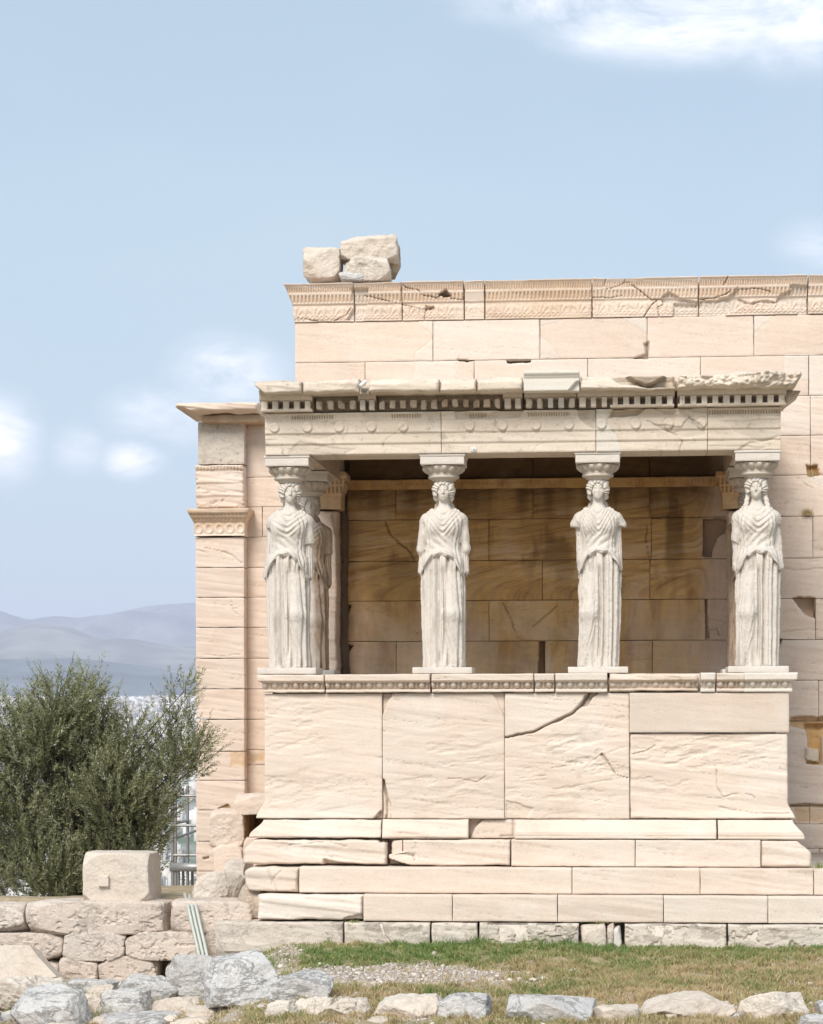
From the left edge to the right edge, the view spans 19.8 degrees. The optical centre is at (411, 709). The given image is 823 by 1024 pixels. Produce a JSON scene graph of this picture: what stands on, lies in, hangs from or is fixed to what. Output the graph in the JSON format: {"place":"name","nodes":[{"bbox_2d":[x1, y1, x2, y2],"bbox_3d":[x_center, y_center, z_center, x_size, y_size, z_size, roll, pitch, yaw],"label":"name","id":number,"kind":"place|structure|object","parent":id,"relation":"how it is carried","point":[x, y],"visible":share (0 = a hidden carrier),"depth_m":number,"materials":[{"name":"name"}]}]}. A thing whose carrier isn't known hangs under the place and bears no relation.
{"place":"outdoors","nodes":[
{"label":"outdoors","id":0,"kind":"place"},
{"bbox_2d":[0,658,195,697],"bbox_3d":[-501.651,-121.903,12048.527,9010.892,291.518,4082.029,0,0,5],"label":"hill","id":1,"kind":"structure","parent":0,"point":[137,680],"depth_m":11596.07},
{"bbox_2d":[0,603,197,645],"bbox_3d":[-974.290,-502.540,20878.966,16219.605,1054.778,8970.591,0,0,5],"label":"mountain","id":2,"kind":"structure","parent":0,"point":[170,624],"depth_m":19899.69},
{"bbox_2d":[0,622,199,678],"bbox_3d":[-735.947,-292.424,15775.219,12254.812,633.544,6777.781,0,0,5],"label":"mountain","id":3,"kind":"structure","parent":0,"point":[33,640],"depth_m":15249.16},
{"bbox_2d":[0,945,816,1023],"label":"gravel","id":4,"kind":"structure","parent":0,"point":[384,971],"depth_m":24.79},
{"bbox_2d":[0,700,822,1023],"bbox_3d":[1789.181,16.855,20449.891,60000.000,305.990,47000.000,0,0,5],"label":"ground","id":5,"kind":"structure","parent":0,"point":[172,892],"depth_m":26.16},
{"bbox_2d":[0,1010,14,1021],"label":"rubble stone","id":6,"kind":"object","parent":5,"relation":"on","point":[6,1016],"visible":0.37,"depth_m":24.55,"materials":[{"name":"grey stone"}]},
{"bbox_2d":[8,887,22,895],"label":"city building","id":7,"kind":"structure","parent":5,"relation":"on","point":[11,892],"depth_m":2079.49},
{"bbox_2d":[0,945,63,979],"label":"marble slab","id":8,"kind":"object","parent":5,"relation":"on","point":[23,960],"depth_m":27.27,"materials":[{"name":"beige stone"}]},
{"bbox_2d":[0,975,72,1011],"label":"boulder","id":9,"kind":"object","parent":5,"relation":"on","point":[13,989],"visible":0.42,"depth_m":25.39,"materials":[{"name":"stone"}]},
{"bbox_2d":[10,983,93,1023],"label":"boulder","id":10,"kind":"object","parent":5,"relation":"on","point":[46,1003],"visible":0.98,"depth_m":24.11,"materials":[{"name":"grey stone"}]},
{"bbox_2d":[85,993,100,1013],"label":"boulder","id":11,"kind":"object","parent":5,"relation":"on","point":[94,1000],"visible":0.38,"depth_m":25.29,"materials":[{"name":"stone"}]},
{"bbox_2d":[68,978,119,991],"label":"boulder","id":12,"kind":"object","parent":5,"relation":"on","point":[83,984],"visible":0.34,"depth_m":26.98,"materials":[{"name":"grey stone"}]},
{"bbox_2d":[89,1016,103,1023],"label":"rubble stone","id":13,"kind":"object","parent":5,"relation":"on","point":[99,1019],"visible":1,"depth_m":24.26,"materials":[{"name":"stone"}]},
{"bbox_2d":[88,984,113,994],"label":"boulder","id":14,"kind":"object","parent":5,"relation":"on","point":[98,989],"visible":0.45,"depth_m":26.86,"materials":[{"name":"stone"}]},
{"bbox_2d":[0,694,204,895],"bbox_3d":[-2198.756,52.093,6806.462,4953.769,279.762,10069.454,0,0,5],"label":"distant city","id":15,"kind":"object","parent":5,"relation":"on","point":[134,700],"visible":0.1,"depth_m":6705.51},
{"bbox_2d":[89,1001,117,1015],"bbox_3d":[-3.446,3.162,24.979,0.822,0.219,0.497,0,0,5],"label":"weed","id":16,"kind":"object","parent":5,"relation":"on","point":[97,1013],"visible":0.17,"depth_m":24.99,"materials":[{"name":"brown plant"}]},
{"bbox_2d":[0,650,234,896],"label":"olive tree","id":17,"kind":"object","parent":5,"relation":"on","point":[109,796],"visible":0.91,"depth_m":35.23,"materials":[{"name":"green plant"}]},
{"bbox_2d":[115,979,122,987],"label":"rubble stone","id":18,"kind":"object","parent":5,"relation":"on","point":[119,984],"visible":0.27,"depth_m":27.24,"materials":[{"name":"grey stone"}]},
{"bbox_2d":[101,988,151,1013],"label":"boulder","id":19,"kind":"object","parent":5,"relation":"on","point":[130,1000],"visible":0.65,"depth_m":24.99,"materials":[{"name":"grey stone"}]},
{"bbox_2d":[0,897,254,980],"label":"terrace wall","id":20,"kind":"structure","parent":5,"relation":"on","point":[81,937],"depth_m":28.09,"materials":[{"name":"stone"}]},
{"bbox_2d":[83,850,161,900],"bbox_3d":[-3.510,2.031,28.603,0.847,0.632,0.842,0,0,5],"label":"marble block","id":21,"kind":"object","parent":20,"relation":"on","point":[121,875],"depth_m":28.25,"materials":[{"name":"beige stone"}]},
{"bbox_2d":[183,893,200,954],"bbox_3d":[-2.656,2.643,28.218,0.133,0.807,1.288,0,0,-14],"label":"conduit","id":22,"kind":"object","parent":20,"relation":"attached to","point":[192,927],"visible":0.65,"depth_m":27.88,"materials":[{"name":"grey plastic"}]},
{"bbox_2d":[188,894,204,954],"bbox_3d":[-2.605,2.652,28.214,0.136,0.788,1.284,0,0,-14],"label":"conduit","id":23,"kind":"object","parent":20,"relation":"attached to","point":[196,928],"visible":0.66,"depth_m":27.87,"materials":[{"name":"grey plastic"}]},
{"bbox_2d":[193,897,208,955],"bbox_3d":[-2.554,2.661,28.209,0.139,0.770,1.281,0,0,-13],"label":"conduit","id":24,"kind":"object","parent":20,"relation":"attached to","point":[201,929],"visible":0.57,"depth_m":27.86,"materials":[{"name":"grey plastic"}]},
{"bbox_2d":[192,871,244,897],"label":"boulder","id":25,"kind":"object","parent":20,"relation":"on","point":[217,884],"visible":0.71,"depth_m":28.68,"materials":[{"name":"stone"}]},
{"bbox_2d":[100,1010,182,1023],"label":"boulder","id":26,"kind":"object","parent":5,"relation":"on","point":[142,1017],"visible":0.8,"depth_m":24.17,"materials":[{"name":"grey stone"}]},
{"bbox_2d":[119,973,178,1000],"bbox_3d":[-2.948,3.184,26.512,0.736,0.403,0.571,0,0,-5],"label":"boulder","id":27,"kind":"object","parent":5,"relation":"on","point":[160,986],"visible":0.53,"depth_m":26.31,"materials":[{"name":"grey stone"}]},
{"bbox_2d":[149,1020,165,1023],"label":"rubble stone","id":28,"kind":"object","parent":5,"relation":"on","point":[156,1022],"visible":0.98,"depth_m":23.94,"materials":[{"name":"grey stone"}]},
{"bbox_2d":[162,876,165,885],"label":"city building","id":29,"kind":"structure","parent":5,"relation":"on","point":[163,880],"depth_m":2232.57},
{"bbox_2d":[163,1015,178,1023],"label":"rubble stone","id":30,"kind":"object","parent":5,"relation":"on","point":[168,1018],"visible":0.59,"depth_m":23.63,"materials":[{"name":"stone"}]},
{"bbox_2d":[151,996,203,1013],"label":"boulder","id":31,"kind":"object","parent":5,"relation":"on","point":[176,1003],"visible":0.38,"depth_m":25.06,"materials":[{"name":"stone"}]},
{"bbox_2d":[169,786,196,885],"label":"scaffold","id":32,"kind":"object","parent":5,"relation":"on","point":[176,868],"visible":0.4,"depth_m":46.57,"materials":[{"name":"metal"}]},
{"bbox_2d":[166,954,211,997],"bbox_3d":[-2.465,3.064,26.576,0.668,0.627,0.465,0,0,5],"label":"boulder","id":33,"kind":"object","parent":5,"relation":"on","point":[184,974],"visible":0.56,"depth_m":26.39,"materials":[{"name":"grey stone"}]},
{"bbox_2d":[170,1014,210,1023],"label":"boulder","id":34,"kind":"object","parent":5,"relation":"on","point":[191,1020],"visible":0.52,"depth_m":22.61,"materials":[{"name":"stone"}]},
{"bbox_2d":[185,872,196,880],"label":"city building","id":35,"kind":"structure","parent":5,"relation":"on","point":[195,875],"depth_m":2296.63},
{"bbox_2d":[185,1005,214,1017],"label":"boulder","id":36,"kind":"object","parent":5,"relation":"on","point":[194,1010],"visible":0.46,"depth_m":22.82,"materials":[{"name":"stone"}]},
{"bbox_2d":[176,402,282,879],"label":"pilaster","id":37,"kind":"object","parent":5,"relation":"on","point":[238,503],"visible":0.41,"depth_m":42.48,"materials":[{"name":"stone"}]},
{"bbox_2d":[203,950,278,1008],"bbox_3d":[-1.629,2.645,22.890,0.752,0.606,0.682,0,0,-7],"label":"boulder","id":38,"kind":"object","parent":5,"relation":"on","point":[238,979],"visible":0.83,"depth_m":22.66,"materials":[{"name":"grey stone"}]},
{"bbox_2d":[209,793,272,871],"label":"ruined wall","id":39,"kind":"structure","parent":5,"relation":"on","point":[231,829],"depth_m":30.70,"materials":[{"name":"stone"}]},
{"bbox_2d":[224,858,252,874],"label":"stone block","id":40,"kind":"structure","parent":39,"relation":"attached to","point":[237,866],"depth_m":29.04,"materials":[{"name":"stone"}]},
{"bbox_2d":[264,999,298,1016],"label":"boulder","id":41,"kind":"object","parent":5,"relation":"on","point":[283,1005],"visible":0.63,"depth_m":21.55,"materials":[{"name":"stone"}]},
{"bbox_2d":[269,968,333,1001],"bbox_3d":[-1.086,2.711,22.861,0.692,0.380,0.461,0,0,5],"label":"boulder","id":42,"kind":"object","parent":5,"relation":"on","point":[312,982],"visible":0.67,"depth_m":22.66,"materials":[{"name":"grey stone"}]},
{"bbox_2d":[295,996,334,1014],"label":"boulder","id":43,"kind":"object","parent":5,"relation":"on","point":[314,1003],"visible":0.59,"depth_m":21.66,"materials":[{"name":"stone"}]},
{"bbox_2d":[331,981,353,990],"bbox_3d":[-0.733,2.753,23.541,0.535,0.120,0.275,0,0,12],"label":"weed","id":44,"kind":"object","parent":5,"relation":"on","point":[339,984],"visible":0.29,"depth_m":23.53,"materials":[{"name":"brown plant"}]},
{"bbox_2d":[324,997,370,1014],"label":"boulder","id":45,"kind":"object","parent":5,"relation":"on","point":[346,1004],"visible":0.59,"depth_m":21.63,"materials":[{"name":"stone"}]},
{"bbox_2d":[367,1016,396,1022],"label":"boulder","id":46,"kind":"object","parent":5,"relation":"on","point":[377,1019],"visible":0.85,"depth_m":21.19,"materials":[{"name":"stone"}]},
{"bbox_2d":[373,993,442,1017],"bbox_3d":[0.006,2.767,21.783,0.700,0.302,0.551,0,0,5],"label":"boulder","id":47,"kind":"object","parent":5,"relation":"on","point":[410,1005],"visible":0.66,"depth_m":21.58,"materials":[{"name":"stone"}]},
{"bbox_2d":[1,937,822,1023],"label":"grass","id":48,"kind":"structure","parent":5,"relation":"on","point":[633,979],"depth_m":24.67,"materials":[{"name":"green plant"}]},
{"bbox_2d":[417,984,441,993],"bbox_3d":[0.149,2.729,23.059,0.261,0.140,0.292,0,0,-41],"label":"weed","id":49,"kind":"object","parent":5,"relation":"on","point":[427,991],"visible":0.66,"depth_m":23.06,"materials":[{"name":"green plant"}]},
{"bbox_2d":[437,992,491,1018],"bbox_3d":[0.478,2.750,21.605,0.504,0.336,0.377,0,0,5],"label":"boulder","id":50,"kind":"object","parent":5,"relation":"on","point":[478,1005],"visible":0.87,"depth_m":21.47,"materials":[{"name":"grey stone"}]},
{"bbox_2d":[466,933,489,942],"bbox_3d":[0.779,2.662,27.422,0.335,0.179,0.343,0,0,26],"label":"weed","id":51,"kind":"object","parent":5,"relation":"on","point":[477,940],"visible":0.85,"depth_m":27.39,"materials":[{"name":"green plant"}]},
{"bbox_2d":[215,370,822,955],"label":"caryatid porch","id":52,"kind":"object","parent":5,"relation":"on","point":[509,808],"visible":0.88,"depth_m":27.88,"materials":[{"name":"stone"}]},
{"bbox_2d":[237,884,263,917],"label":"boulder","id":53,"kind":"object","parent":52,"relation":"on","point":[247,895],"visible":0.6,"depth_m":28.03,"materials":[{"name":"stone"}]},
{"bbox_2d":[257,455,322,674],"bbox_3d":[-1.470,-1.729,28.596,0.715,2.623,0.663,0,0,5],"label":"caryatid","id":54,"kind":"object","parent":52,"relation":"on","point":[288,573],"visible":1,"depth_m":28.41,"materials":[{"name":"stone"}]},
{"bbox_2d":[299,471,339,674],"bbox_3d":[-1.309,-1.730,30.429,0.715,2.623,0.663,0,0,5],"label":"caryatid","id":55,"kind":"object","parent":52,"relation":"on","point":[315,485],"visible":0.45,"depth_m":30.25,"materials":[{"name":"stone"}]},
{"bbox_2d":[359,380,369,395],"bbox_3d":[-0.548,-3.787,27.974,0.121,0.158,0.560,0,0,5],"label":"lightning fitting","id":56,"kind":"object","parent":52,"relation":"attached to","point":[364,392],"visible":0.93,"depth_m":27.82,"materials":[{"name":"white metal"}]},
{"bbox_2d":[412,453,474,673],"bbox_3d":[0.390,-1.733,28.433,0.712,2.623,0.663,0,0,5],"label":"caryatid","id":57,"kind":"object","parent":52,"relation":"on","point":[443,549],"visible":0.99,"depth_m":28.25,"materials":[{"name":"stone"}]},
{"bbox_2d":[471,447,476,451],"bbox_3d":[0.741,-3.084,28.099,0.064,0.064,0.024,0,0,5],"label":"survey marker","id":58,"kind":"object","parent":52,"relation":"attached to","point":[473,449],"visible":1,"depth_m":28.09,"materials":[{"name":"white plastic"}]},
{"bbox_2d":[568,452,627,673],"bbox_3d":[2.231,-1.737,28.273,0.713,2.624,0.665,0,0,5],"label":"caryatid","id":59,"kind":"object","parent":52,"relation":"on","point":[598,523],"visible":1,"depth_m":28.09,"materials":[{"name":"stone"}]},
{"bbox_2d":[720,467,770,672],"bbox_3d":[4.289,-1.742,30.041,0.714,2.624,0.664,0,0,5],"label":"caryatid","id":60,"kind":"object","parent":52,"relation":"on","point":[736,480],"visible":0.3,"depth_m":29.94,"materials":[{"name":"stone"}]},
{"bbox_2d":[725,450,788,672],"bbox_3d":[4.104,-1.741,28.110,0.714,2.624,0.664,0,0,5],"label":"caryatid","id":61,"kind":"object","parent":52,"relation":"on","point":[757,559],"visible":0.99,"depth_m":27.93,"materials":[{"name":"stone"}]},
{"bbox_2d":[812,863,822,867],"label":"weed","id":62,"kind":"object","parent":52,"relation":"on","point":[819,866],"visible":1,"depth_m":27.52,"materials":[{"name":"green plant"}]},
{"bbox_2d":[516,934,570,946],"bbox_3d":[1.493,2.664,27.339,0.652,0.160,0.480,0,0,-17],"label":"weed","id":63,"kind":"object","parent":5,"relation":"on","point":[542,941],"visible":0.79,"depth_m":27.31,"materials":[{"name":"green plant"}]},
{"bbox_2d":[506,994,596,1022],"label":"boulder","id":64,"kind":"object","parent":5,"relation":"on","point":[542,1007],"visible":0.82,"depth_m":21.25,"materials":[{"name":"grey stone"}]},
{"bbox_2d":[593,1004,638,1020],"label":"boulder","id":65,"kind":"object","parent":5,"relation":"on","point":[619,1011],"visible":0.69,"depth_m":21.30,"materials":[{"name":"stone"}]},
{"bbox_2d":[640,990,735,1016],"bbox_3d":[2.487,2.755,21.779,0.909,0.306,0.672,0,0,-9],"label":"boulder","id":66,"kind":"object","parent":5,"relation":"on","point":[683,1003],"visible":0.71,"depth_m":21.55,"materials":[{"name":"stone"}]},
{"bbox_2d":[720,993,746,1002],"bbox_3d":[3.105,2.744,22.415,0.560,0.119,0.311,0,0,5],"label":"weed","id":67,"kind":"object","parent":5,"relation":"on","point":[735,997],"visible":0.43,"depth_m":22.45,"materials":[{"name":"brown plant"}]},
{"bbox_2d":[733,1011,746,1018],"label":"rubble stone","id":68,"kind":"object","parent":5,"relation":"on","point":[736,1014],"visible":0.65,"depth_m":21.33,"materials":[{"name":"grey stone"}]},
{"bbox_2d":[737,991,809,1018],"bbox_3d":[3.281,2.723,21.539,0.673,0.336,0.495,0,0,5],"label":"boulder","id":69,"kind":"object","parent":5,"relation":"on","point":[778,1003],"visible":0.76,"depth_m":21.38,"materials":[{"name":"stone"}]},
{"bbox_2d":[797,1013,822,1023],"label":"boulder","id":70,"kind":"object","parent":5,"relation":"on","point":[814,1018],"visible":1,"depth_m":20.77,"materials":[{"name":"grey stone"}]},
{"bbox_2d":[814,1000,822,1013],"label":"boulder","id":71,"kind":"object","parent":5,"relation":"on","point":[818,1004],"visible":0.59,"depth_m":21.55,"materials":[{"name":"grey stone"}]},
{"bbox_2d":[0,0,822,618],"label":"sky","id":72,"kind":"structure","parent":0,"point":[167,167],"materials":[{"name":"blue"}]},
{"bbox_2d":[283,274,822,852],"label":"temple wall","id":73,"kind":"structure","parent":0,"point":[521,578],"depth_m":31.83,"materials":[{"name":"stone"}]},
{"bbox_2d":[303,247,342,283],"bbox_3d":[-1.216,-6.100,32.537,0.536,0.506,0.656,0,0,5],"label":"stone block","id":74,"kind":"object","parent":73,"relation":"on","point":[322,265],"depth_m":32.24,"materials":[{"name":"stone"}]},
{"bbox_2d":[339,272,365,282],"bbox_3d":[-0.802,-5.890,32.239,0.365,0.136,0.245,0,0,5],"label":"stone block","id":75,"kind":"object","parent":73,"relation":"on","point":[348,277],"depth_m":32.13,"materials":[{"name":"grey stone"}]},
{"bbox_2d":[344,255,391,282],"bbox_3d":[-0.590,-6.020,32.372,0.650,0.392,0.541,0,0,5],"label":"stone block","id":76,"kind":"object","parent":73,"relation":"on","point":[373,269],"depth_m":32.12,"materials":[{"name":"stone"}]},
{"bbox_2d":[340,234,398,264],"bbox_3d":[-0.576,-6.308,32.513,0.822,0.370,0.637,0,0,5],"label":"stone block","id":77,"kind":"object","parent":76,"relation":"on","point":[385,246],"depth_m":32.23,"materials":[{"name":"stone"}]},
{"bbox_2d":[389,246,400,279],"bbox_3d":[-0.316,-6.215,32.774,0.320,0.467,0.423,0,0,5],"label":"stone block","id":78,"kind":"object","parent":73,"relation":"on","point":[395,268],"depth_m":32.63,"materials":[{"name":"stone"}]},
{"bbox_2d":[800,507,813,515],"bbox_3d":[5.282,-2.645,31.554,0.205,0.120,0.219,0,0,5],"label":"weed","id":79,"kind":"object","parent":73,"relation":"on","point":[807,512],"visible":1,"depth_m":31.53,"materials":[{"name":"brown plant"}]},
{"bbox_2d":[807,468,816,475],"bbox_3d":[5.341,-3.166,31.546,0.169,0.099,0.140,0,0,-11],"label":"weed","id":80,"kind":"object","parent":73,"relation":"on","point":[811,473],"visible":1,"depth_m":31.54,"materials":[{"name":"brown plant"}]}
]}

